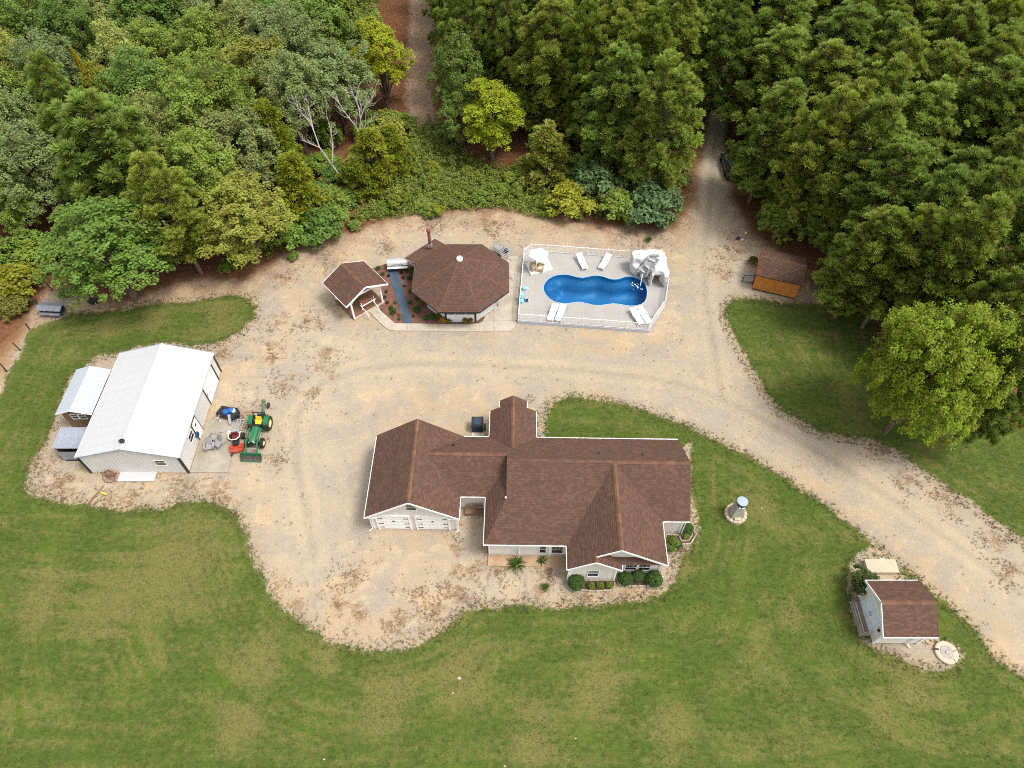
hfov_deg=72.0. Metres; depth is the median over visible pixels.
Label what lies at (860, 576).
garden shrub
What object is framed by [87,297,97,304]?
crate
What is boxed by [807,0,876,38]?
pine tree
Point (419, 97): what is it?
dirt track
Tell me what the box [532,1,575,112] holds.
pine tree
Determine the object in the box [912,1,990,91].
pine tree
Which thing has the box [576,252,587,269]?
sun lounger
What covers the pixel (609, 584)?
garden shrub
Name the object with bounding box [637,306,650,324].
sun lounger
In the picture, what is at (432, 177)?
shrub
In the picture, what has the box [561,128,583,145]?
shrub
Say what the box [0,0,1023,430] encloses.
forest floor
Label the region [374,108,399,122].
shrub
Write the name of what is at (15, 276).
shrub
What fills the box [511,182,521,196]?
shrub
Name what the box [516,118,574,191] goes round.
feathery tree
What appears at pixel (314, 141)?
shrub
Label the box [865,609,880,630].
door
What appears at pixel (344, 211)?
shrub
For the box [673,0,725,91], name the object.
pine tree
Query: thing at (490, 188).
shrub
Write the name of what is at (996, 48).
pine tree
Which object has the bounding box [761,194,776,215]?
shrub
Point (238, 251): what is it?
shrub
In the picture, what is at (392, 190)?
shrub
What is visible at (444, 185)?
undergrowth
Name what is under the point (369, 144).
feathery tree
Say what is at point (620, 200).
shrub
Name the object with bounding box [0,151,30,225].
broadleaf tree
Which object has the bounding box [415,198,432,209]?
shrub
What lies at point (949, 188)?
pine tree
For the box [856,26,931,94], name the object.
pine tree
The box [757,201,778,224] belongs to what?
shrub
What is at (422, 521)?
garage door
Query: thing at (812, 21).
pine tree
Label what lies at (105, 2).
broadleaf tree
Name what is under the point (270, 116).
feathery tree
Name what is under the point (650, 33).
pine tree
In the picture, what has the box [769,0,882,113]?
pine tree
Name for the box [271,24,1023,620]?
gravel drive
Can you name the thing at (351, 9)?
broadleaf tree
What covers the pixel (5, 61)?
broadleaf tree
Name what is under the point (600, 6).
pine tree
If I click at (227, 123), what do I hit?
broadleaf tree
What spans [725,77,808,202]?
pine tree
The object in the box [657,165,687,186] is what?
shrub
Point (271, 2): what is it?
broadleaf tree
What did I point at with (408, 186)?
shrub
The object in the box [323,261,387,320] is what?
kiosk
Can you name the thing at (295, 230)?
shrub
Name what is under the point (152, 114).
broadleaf tree
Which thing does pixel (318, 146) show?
dead tree
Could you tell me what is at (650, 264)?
rock slide
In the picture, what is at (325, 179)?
shrub
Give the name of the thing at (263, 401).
auger attachment
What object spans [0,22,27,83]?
broadleaf tree
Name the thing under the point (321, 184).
shrub
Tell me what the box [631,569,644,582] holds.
round shrub
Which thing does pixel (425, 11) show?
pine tree
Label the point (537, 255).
canopy
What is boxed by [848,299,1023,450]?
broadleaf tree
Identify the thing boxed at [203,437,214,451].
garden chair
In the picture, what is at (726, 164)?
parked car
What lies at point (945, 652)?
well cover
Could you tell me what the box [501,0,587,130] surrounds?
pine tree
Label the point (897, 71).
pine tree
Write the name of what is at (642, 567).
window
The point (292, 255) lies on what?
shrub
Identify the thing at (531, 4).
pine tree
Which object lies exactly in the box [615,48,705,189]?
pine tree
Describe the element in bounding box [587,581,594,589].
garden shrub
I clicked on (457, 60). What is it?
broadleaf tree
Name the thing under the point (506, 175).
shrub
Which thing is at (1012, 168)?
pine tree
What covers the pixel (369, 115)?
shrub
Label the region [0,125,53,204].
broadleaf tree
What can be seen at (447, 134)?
shrub
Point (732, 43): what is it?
pine tree
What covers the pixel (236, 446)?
riding mower
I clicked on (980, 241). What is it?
pine tree
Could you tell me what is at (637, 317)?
sun lounger
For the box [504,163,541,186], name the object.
shrub
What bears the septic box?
on the sandy yard at (418, 559)
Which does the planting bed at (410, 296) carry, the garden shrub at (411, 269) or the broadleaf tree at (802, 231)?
the garden shrub at (411, 269)
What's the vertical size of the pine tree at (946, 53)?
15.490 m
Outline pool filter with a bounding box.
[519,292,525,303]
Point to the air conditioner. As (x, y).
(478, 425)
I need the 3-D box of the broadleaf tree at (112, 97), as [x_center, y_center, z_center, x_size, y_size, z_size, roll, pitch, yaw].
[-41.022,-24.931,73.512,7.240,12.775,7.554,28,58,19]
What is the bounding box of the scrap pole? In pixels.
[87,485,106,504]
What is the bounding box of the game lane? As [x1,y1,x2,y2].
[388,269,411,322]
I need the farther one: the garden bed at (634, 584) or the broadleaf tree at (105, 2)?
the broadleaf tree at (105, 2)
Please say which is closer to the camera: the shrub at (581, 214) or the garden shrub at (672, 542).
the garden shrub at (672, 542)
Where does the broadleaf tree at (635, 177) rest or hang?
on the forest floor
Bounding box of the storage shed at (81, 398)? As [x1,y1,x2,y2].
[55,366,110,426]
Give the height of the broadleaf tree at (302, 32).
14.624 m
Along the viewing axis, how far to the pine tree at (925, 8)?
79.69 m
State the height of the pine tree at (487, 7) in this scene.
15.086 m
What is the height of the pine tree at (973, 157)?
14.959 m
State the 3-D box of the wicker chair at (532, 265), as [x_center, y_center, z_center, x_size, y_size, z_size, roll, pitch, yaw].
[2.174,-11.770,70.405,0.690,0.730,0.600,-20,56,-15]
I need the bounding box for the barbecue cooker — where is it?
[387,257,407,269]
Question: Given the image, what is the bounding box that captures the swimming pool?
[543,274,647,305]
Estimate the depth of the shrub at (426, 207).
75.61 m
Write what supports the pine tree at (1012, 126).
on the forest floor
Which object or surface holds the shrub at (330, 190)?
on the forest floor
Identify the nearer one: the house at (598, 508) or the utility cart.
the house at (598, 508)
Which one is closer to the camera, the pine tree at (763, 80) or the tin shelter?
the tin shelter
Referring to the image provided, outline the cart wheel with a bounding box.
[102,470,114,482]
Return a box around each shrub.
[0,235,30,265]
[0,258,44,301]
[0,290,31,320]
[12,227,41,252]
[13,235,64,270]
[82,251,111,269]
[132,261,158,274]
[156,247,184,269]
[206,227,240,256]
[217,261,237,273]
[223,257,238,265]
[245,164,273,187]
[248,221,275,248]
[268,219,306,250]
[286,250,299,260]
[298,201,343,250]
[306,135,319,144]
[308,148,342,174]
[310,178,337,194]
[311,118,334,143]
[311,184,351,210]
[318,160,342,185]
[320,124,344,149]
[321,177,329,185]
[326,203,349,225]
[333,188,357,206]
[347,219,360,230]
[350,117,375,136]
[365,109,376,119]
[372,116,406,138]
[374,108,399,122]
[385,186,402,200]
[387,193,403,208]
[394,112,418,130]
[401,191,409,203]
[403,183,413,191]
[407,141,417,152]
[408,266,413,272]
[410,162,422,172]
[412,306,420,312]
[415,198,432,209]
[418,203,436,218]
[419,176,426,188]
[424,159,440,172]
[425,171,440,181]
[426,143,434,149]
[428,203,445,216]
[428,312,435,319]
[439,316,446,323]
[444,130,456,138]
[447,154,456,162]
[461,164,472,174]
[471,187,488,202]
[472,170,481,177]
[484,184,493,195]
[496,182,509,193]
[503,172,509,182]
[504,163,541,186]
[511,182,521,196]
[544,179,597,217]
[552,140,575,165]
[554,165,578,185]
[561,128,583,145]
[567,574,584,590]
[572,158,634,202]
[574,207,584,220]
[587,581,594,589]
[595,134,603,155]
[596,185,634,222]
[596,581,603,588]
[605,581,613,588]
[618,571,632,586]
[623,177,684,228]
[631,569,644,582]
[645,570,662,587]
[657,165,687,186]
[665,535,680,553]
[681,523,693,533]
[681,533,690,539]
[747,256,757,263]
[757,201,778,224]
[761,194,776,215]
[850,563,880,595]
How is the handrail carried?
on the ramp at (863, 621)
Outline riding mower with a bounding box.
[228,429,244,455]
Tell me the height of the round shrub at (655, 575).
1.266 m
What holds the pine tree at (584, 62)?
on the forest floor
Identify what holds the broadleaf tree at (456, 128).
on the forest floor
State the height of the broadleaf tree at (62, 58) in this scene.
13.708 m
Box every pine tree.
[25,47,104,180]
[45,87,168,234]
[119,145,220,273]
[420,0,437,30]
[424,0,473,55]
[433,0,499,96]
[471,0,525,84]
[479,0,529,103]
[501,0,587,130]
[507,0,550,85]
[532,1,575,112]
[552,0,612,153]
[560,0,589,39]
[566,40,650,169]
[577,6,644,111]
[583,0,657,72]
[587,0,629,36]
[606,5,678,136]
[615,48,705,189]
[631,0,707,105]
[643,0,678,35]
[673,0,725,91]
[687,0,761,126]
[714,22,812,142]
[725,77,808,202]
[726,0,817,107]
[750,0,837,45]
[765,80,866,236]
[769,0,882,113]
[776,37,862,133]
[782,76,879,202]
[796,91,911,238]
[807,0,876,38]
[811,204,916,318]
[813,132,938,256]
[819,0,897,54]
[843,202,950,328]
[844,50,917,151]
[851,10,921,77]
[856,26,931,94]
[866,73,969,193]
[880,191,1015,340]
[882,0,942,25]
[883,36,973,139]
[884,0,918,47]
[894,162,974,278]
[911,0,986,61]
[911,53,1023,175]
[911,145,991,200]
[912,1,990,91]
[934,155,1023,293]
[939,29,1023,136]
[944,264,1023,366]
[947,314,1023,448]
[951,16,1023,115]
[968,234,1023,342]
[970,0,1023,37]
[973,82,1023,157]
[974,189,1023,267]
[979,0,1023,57]
[982,124,1023,191]
[984,111,1023,187]
[989,32,1023,146]
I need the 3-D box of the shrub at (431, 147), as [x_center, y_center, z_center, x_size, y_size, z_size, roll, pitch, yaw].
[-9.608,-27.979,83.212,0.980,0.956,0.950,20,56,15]
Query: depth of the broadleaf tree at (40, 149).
67.67 m
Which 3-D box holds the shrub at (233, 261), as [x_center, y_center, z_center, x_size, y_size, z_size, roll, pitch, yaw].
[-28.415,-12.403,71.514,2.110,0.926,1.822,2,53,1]
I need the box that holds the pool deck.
[517,252,666,332]
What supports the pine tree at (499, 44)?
on the forest floor
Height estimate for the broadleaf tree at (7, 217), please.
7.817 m
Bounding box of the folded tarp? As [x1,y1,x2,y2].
[209,433,220,441]
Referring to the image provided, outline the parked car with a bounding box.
[720,153,734,177]
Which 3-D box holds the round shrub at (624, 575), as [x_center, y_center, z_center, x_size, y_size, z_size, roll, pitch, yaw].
[8.245,14.181,51.271,1.136,1.098,1.135,-29,58,-20]
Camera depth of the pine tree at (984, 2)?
78.47 m
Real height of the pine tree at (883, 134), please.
17.370 m
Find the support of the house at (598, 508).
on the sandy yard at (418, 559)
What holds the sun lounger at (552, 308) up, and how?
on the pool deck
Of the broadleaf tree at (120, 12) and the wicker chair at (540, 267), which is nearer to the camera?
the wicker chair at (540, 267)
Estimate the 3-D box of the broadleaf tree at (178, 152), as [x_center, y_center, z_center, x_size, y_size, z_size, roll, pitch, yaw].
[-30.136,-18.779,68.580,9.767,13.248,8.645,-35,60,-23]
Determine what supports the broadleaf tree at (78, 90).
on the forest floor
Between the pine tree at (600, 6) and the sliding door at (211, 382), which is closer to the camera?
the sliding door at (211, 382)
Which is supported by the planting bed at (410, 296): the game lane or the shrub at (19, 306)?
the game lane
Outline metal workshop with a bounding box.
[74,343,221,472]
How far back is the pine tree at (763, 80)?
75.21 m
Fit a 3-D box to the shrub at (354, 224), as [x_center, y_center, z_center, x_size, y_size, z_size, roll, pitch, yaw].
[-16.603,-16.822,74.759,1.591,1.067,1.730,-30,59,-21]
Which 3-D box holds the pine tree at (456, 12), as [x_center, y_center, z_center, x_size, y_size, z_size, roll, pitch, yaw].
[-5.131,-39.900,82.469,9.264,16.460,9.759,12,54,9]
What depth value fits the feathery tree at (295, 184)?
69.78 m
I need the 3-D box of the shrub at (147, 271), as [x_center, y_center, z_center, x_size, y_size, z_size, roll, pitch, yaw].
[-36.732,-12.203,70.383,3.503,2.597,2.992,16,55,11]
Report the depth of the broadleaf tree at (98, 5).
87.78 m
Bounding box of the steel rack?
[217,419,245,432]
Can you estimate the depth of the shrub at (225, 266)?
70.78 m
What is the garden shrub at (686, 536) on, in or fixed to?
in the garden bed at (689, 541)
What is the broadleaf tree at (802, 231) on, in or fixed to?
on the forest floor
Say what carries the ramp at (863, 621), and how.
on the sandy yard at (418, 559)
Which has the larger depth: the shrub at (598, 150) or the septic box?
the shrub at (598, 150)
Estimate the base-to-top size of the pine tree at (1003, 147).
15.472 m
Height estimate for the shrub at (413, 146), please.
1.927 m
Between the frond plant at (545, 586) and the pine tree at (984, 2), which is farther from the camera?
the pine tree at (984, 2)
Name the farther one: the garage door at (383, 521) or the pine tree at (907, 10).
the pine tree at (907, 10)
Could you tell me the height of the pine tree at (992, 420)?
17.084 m
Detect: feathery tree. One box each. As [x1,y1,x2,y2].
[69,45,95,88]
[252,97,312,183]
[273,150,330,236]
[336,152,379,201]
[348,127,403,195]
[378,122,415,176]
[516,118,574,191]
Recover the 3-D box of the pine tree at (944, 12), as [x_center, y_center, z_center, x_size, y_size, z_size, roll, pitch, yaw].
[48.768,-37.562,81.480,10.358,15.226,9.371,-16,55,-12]
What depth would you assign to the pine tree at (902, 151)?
61.88 m
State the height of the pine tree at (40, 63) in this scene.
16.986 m
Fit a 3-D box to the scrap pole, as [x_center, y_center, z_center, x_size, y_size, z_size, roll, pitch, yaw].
[-32.765,8.921,55.790,0.845,0.100,1.838,23,56,16]
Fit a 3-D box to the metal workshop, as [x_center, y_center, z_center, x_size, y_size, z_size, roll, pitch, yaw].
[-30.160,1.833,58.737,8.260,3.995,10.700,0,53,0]
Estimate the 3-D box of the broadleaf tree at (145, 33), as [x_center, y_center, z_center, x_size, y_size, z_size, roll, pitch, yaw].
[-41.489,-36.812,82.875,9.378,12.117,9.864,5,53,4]
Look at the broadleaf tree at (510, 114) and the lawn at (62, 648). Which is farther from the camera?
the broadleaf tree at (510, 114)
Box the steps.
[742,273,755,283]
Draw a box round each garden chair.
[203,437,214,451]
[210,434,225,449]
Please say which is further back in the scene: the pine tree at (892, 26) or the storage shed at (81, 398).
the pine tree at (892, 26)
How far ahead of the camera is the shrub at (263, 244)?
71.79 m
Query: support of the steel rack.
on the concrete pad
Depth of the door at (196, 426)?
58.57 m
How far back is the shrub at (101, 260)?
68.87 m
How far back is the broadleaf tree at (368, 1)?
94.73 m
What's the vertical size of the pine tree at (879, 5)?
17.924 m
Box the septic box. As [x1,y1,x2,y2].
[863,559,899,574]
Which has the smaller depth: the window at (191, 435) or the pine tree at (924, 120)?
the window at (191, 435)
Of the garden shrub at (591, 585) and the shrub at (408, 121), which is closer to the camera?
the garden shrub at (591, 585)
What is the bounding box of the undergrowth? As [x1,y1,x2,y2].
[220,112,696,268]
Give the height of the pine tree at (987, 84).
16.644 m
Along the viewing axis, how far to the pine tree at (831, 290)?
60.46 m
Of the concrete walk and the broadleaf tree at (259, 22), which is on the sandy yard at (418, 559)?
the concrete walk
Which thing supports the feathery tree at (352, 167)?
on the forest floor
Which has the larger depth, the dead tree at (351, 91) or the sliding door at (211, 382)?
the dead tree at (351, 91)
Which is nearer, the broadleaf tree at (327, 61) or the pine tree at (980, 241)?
the pine tree at (980, 241)
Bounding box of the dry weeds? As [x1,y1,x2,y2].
[25,206,1021,660]
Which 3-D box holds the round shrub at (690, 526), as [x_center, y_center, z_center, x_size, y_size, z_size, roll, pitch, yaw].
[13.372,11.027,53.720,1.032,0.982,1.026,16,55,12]
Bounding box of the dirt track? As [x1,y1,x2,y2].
[404,0,438,146]
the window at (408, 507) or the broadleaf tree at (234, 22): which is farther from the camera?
the broadleaf tree at (234, 22)
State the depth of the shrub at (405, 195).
76.53 m
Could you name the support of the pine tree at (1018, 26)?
on the forest floor
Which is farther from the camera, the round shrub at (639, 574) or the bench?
the bench
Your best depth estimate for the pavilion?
65.56 m
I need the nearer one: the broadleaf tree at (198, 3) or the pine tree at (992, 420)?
the pine tree at (992, 420)
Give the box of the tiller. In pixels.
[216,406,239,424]
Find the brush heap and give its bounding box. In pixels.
[100,469,116,475]
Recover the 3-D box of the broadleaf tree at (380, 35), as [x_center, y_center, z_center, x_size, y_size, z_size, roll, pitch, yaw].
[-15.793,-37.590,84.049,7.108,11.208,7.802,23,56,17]
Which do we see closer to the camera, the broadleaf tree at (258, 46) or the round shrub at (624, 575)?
the round shrub at (624, 575)
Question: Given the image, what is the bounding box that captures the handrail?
[851,604,872,636]
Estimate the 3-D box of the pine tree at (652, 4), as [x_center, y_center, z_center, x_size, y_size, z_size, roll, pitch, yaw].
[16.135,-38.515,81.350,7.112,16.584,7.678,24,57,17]
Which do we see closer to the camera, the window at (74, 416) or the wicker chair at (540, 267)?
the window at (74, 416)
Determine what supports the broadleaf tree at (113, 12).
on the forest floor
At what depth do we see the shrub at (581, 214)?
74.97 m
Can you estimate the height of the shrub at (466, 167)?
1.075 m
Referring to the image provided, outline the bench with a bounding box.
[465,504,482,515]
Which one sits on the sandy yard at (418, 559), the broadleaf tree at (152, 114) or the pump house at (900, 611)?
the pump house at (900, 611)
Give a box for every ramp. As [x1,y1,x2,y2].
[117,472,156,481]
[849,601,870,635]
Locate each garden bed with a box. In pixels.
[578,579,615,592]
[616,575,656,587]
[665,531,696,553]
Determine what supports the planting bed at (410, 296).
on the sandy yard at (418, 559)
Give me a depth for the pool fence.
66.45 m
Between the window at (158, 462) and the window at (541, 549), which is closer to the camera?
the window at (541, 549)
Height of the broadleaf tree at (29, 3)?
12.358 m
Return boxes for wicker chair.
[529,261,536,271]
[536,262,543,272]
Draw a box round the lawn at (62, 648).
[0,296,1023,767]
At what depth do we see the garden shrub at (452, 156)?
81.25 m
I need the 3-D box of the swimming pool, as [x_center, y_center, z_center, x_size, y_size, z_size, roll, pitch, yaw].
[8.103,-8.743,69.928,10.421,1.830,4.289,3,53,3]
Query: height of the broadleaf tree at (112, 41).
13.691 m
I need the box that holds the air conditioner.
[471,417,485,435]
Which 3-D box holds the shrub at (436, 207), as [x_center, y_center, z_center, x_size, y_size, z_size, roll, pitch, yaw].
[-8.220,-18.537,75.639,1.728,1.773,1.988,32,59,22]
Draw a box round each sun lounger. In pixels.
[547,303,558,321]
[555,303,566,322]
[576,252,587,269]
[598,252,611,270]
[629,307,644,324]
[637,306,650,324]
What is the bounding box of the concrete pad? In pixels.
[190,420,239,472]
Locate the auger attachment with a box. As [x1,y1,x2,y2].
[261,399,269,413]
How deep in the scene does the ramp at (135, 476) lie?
56.83 m
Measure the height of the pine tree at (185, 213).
14.402 m
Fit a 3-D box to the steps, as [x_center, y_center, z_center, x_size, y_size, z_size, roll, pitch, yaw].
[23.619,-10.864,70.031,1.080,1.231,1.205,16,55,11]
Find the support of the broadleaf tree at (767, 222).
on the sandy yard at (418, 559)
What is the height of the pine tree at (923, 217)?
14.402 m
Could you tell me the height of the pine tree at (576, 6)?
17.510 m
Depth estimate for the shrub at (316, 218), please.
71.52 m
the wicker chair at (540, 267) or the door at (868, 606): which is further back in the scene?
the wicker chair at (540, 267)
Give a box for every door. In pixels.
[192,417,202,438]
[203,365,218,402]
[375,515,412,529]
[414,515,450,529]
[861,595,876,617]
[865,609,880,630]
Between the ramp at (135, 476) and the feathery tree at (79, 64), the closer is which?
the ramp at (135, 476)
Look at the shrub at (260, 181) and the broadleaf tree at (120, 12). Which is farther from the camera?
the broadleaf tree at (120, 12)
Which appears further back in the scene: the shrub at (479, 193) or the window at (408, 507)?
the shrub at (479, 193)
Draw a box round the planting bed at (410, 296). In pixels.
[372,262,483,323]
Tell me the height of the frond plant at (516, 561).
0.751 m
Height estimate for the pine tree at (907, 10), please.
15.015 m
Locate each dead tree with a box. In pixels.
[287,88,348,186]
[327,79,378,130]
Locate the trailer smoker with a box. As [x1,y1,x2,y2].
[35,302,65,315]
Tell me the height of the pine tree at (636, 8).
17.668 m
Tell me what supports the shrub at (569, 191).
on the forest floor
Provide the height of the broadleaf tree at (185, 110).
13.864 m
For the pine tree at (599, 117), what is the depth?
71.98 m
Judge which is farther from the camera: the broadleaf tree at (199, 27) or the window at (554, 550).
the broadleaf tree at (199, 27)
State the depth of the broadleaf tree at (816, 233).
69.61 m
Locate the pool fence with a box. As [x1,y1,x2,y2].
[518,243,668,329]
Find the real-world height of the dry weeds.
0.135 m
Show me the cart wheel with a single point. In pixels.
(107, 476)
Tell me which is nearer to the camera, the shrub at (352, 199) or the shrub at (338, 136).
the shrub at (352, 199)
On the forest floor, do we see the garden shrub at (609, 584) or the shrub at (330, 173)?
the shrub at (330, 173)
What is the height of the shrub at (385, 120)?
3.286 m
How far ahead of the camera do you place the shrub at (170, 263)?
69.98 m
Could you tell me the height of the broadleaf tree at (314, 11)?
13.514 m
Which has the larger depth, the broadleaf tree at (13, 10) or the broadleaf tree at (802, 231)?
the broadleaf tree at (13, 10)
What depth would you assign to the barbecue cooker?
70.56 m
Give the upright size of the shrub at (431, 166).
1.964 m
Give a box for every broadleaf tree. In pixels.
[0,0,42,52]
[0,0,73,62]
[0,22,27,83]
[0,27,42,115]
[0,64,45,133]
[0,83,45,164]
[0,117,80,217]
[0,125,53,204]
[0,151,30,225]
[0,181,47,234]
[3,24,86,104]
[26,0,86,49]
[28,192,180,312]
[31,0,119,85]
[48,0,120,65]
[55,86,88,153]
[77,90,153,162]
[80,60,127,101]
[86,16,158,101]
[89,0,122,23]
[93,41,190,138]
[104,0,187,58]
[106,0,166,26]
[118,0,199,64]
[120,15,194,103]
[123,86,182,174]
[144,125,242,224]
[152,52,220,118]
[152,74,238,166]
[167,4,249,94]
[179,46,261,167]
[183,0,256,46]
[184,103,282,207]
[190,167,298,269]
[210,0,267,32]
[210,74,232,114]
[216,35,295,109]
[217,0,266,77]
[243,3,307,102]
[251,46,330,157]
[257,0,316,50]
[257,0,339,117]
[286,0,365,83]
[293,37,380,135]
[305,0,382,75]
[349,16,417,110]
[356,0,379,12]
[425,28,487,133]
[433,89,482,149]
[460,77,525,160]
[619,136,658,190]
[757,200,805,244]
[778,186,831,247]
[810,210,844,250]
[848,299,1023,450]
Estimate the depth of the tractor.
58.23 m
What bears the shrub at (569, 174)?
on the forest floor
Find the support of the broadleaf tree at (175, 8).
on the forest floor
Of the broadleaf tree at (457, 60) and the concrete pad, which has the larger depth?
the broadleaf tree at (457, 60)
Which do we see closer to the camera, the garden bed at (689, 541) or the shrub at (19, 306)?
the garden bed at (689, 541)
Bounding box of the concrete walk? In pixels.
[369,256,522,331]
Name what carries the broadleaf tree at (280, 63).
on the forest floor
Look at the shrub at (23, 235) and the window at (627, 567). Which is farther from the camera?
the shrub at (23, 235)
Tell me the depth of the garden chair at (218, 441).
58.32 m
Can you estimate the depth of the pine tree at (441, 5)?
86.91 m
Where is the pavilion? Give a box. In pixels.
[404,228,511,321]
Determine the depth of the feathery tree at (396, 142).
77.84 m
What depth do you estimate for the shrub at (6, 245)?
69.57 m
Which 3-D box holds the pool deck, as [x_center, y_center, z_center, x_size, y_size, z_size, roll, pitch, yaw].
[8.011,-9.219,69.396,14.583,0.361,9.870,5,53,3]
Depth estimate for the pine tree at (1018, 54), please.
72.39 m
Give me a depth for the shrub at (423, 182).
78.00 m
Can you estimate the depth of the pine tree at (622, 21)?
72.15 m
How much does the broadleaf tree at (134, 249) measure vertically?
11.256 m
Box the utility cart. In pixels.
[490,241,512,259]
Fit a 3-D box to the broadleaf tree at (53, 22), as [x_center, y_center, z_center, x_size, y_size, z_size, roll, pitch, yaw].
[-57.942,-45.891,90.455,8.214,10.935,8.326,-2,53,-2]
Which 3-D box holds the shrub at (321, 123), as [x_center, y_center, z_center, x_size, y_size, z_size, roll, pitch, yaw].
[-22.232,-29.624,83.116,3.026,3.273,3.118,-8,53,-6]
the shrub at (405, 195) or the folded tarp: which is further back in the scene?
the shrub at (405, 195)
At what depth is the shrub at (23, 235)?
69.57 m
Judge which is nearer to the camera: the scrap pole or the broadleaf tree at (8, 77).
the scrap pole
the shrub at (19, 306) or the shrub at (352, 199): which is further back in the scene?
the shrub at (352, 199)
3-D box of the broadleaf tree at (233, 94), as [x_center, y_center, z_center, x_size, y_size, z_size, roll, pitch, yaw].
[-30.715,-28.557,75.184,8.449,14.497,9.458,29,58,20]
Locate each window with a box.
[69,414,79,418]
[77,414,87,418]
[153,460,167,465]
[188,429,194,443]
[405,505,416,510]
[539,547,546,552]
[551,547,563,553]
[587,570,599,576]
[624,565,637,569]
[637,565,650,570]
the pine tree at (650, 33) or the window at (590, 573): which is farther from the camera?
the pine tree at (650, 33)
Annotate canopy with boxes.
[525,248,552,275]
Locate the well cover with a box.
[934,641,958,663]
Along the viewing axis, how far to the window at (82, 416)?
58.39 m
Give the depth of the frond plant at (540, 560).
52.42 m
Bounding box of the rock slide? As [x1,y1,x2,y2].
[629,249,669,286]
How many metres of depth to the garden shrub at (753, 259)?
71.28 m
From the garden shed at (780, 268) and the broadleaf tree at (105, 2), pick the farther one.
the broadleaf tree at (105, 2)
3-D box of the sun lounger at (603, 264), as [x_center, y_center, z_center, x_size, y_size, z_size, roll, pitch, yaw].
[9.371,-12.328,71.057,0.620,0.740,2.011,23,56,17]
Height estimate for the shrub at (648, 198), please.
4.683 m
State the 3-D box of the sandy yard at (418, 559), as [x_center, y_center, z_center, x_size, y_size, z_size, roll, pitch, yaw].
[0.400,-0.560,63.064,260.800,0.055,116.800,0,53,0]
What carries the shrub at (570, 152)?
on the forest floor
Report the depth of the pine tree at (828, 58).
71.49 m
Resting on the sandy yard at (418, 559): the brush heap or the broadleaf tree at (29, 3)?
the brush heap
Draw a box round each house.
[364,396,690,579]
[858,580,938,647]
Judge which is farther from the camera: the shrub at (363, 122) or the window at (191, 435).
the shrub at (363, 122)
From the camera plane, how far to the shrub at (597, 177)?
75.34 m
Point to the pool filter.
(521, 295)
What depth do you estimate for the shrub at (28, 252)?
68.99 m
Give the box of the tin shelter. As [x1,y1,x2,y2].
[51,427,86,460]
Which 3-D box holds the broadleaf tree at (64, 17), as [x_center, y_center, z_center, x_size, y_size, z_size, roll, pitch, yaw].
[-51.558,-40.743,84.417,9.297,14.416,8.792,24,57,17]
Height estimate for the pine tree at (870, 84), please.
16.458 m
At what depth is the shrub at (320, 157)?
80.24 m
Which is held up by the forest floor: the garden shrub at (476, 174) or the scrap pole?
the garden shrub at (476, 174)
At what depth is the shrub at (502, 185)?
78.18 m
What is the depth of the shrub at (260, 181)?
77.07 m
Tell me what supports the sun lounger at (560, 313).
on the pool deck
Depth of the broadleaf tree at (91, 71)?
75.55 m
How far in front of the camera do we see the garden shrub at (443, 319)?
66.60 m
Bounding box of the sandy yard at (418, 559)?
[0,97,1023,676]
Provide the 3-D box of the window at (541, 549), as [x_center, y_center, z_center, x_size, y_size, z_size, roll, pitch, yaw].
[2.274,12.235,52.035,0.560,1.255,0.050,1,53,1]
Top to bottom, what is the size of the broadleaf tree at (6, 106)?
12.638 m
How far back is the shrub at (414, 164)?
80.62 m
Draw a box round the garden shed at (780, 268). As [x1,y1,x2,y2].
[752,248,806,298]
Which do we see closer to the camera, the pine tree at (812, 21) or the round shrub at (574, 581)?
the round shrub at (574, 581)
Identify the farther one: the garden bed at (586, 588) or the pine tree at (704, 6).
the pine tree at (704, 6)
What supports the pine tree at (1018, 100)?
on the forest floor
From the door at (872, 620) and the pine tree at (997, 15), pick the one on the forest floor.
the pine tree at (997, 15)
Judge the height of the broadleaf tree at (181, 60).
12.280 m
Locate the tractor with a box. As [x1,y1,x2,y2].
[240,410,272,461]
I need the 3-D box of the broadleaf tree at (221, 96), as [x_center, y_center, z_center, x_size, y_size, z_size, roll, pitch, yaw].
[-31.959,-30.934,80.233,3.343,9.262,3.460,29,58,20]
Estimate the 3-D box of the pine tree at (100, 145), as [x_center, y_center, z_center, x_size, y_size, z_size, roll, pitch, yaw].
[-38.392,-20.813,67.851,11.709,16.837,11.901,10,54,7]
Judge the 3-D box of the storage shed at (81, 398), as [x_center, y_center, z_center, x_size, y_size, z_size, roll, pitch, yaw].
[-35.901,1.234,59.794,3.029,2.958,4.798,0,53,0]
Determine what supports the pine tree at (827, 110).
on the forest floor
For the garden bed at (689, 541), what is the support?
on the sandy yard at (418, 559)
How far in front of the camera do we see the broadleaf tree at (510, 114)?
76.48 m
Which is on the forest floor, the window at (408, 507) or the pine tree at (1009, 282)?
the pine tree at (1009, 282)
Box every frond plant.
[507,556,526,573]
[536,556,549,566]
[541,582,549,591]
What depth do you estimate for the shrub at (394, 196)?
76.04 m
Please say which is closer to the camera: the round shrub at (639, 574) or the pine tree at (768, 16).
the round shrub at (639, 574)
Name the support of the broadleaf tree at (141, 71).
on the forest floor
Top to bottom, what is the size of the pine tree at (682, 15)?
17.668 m

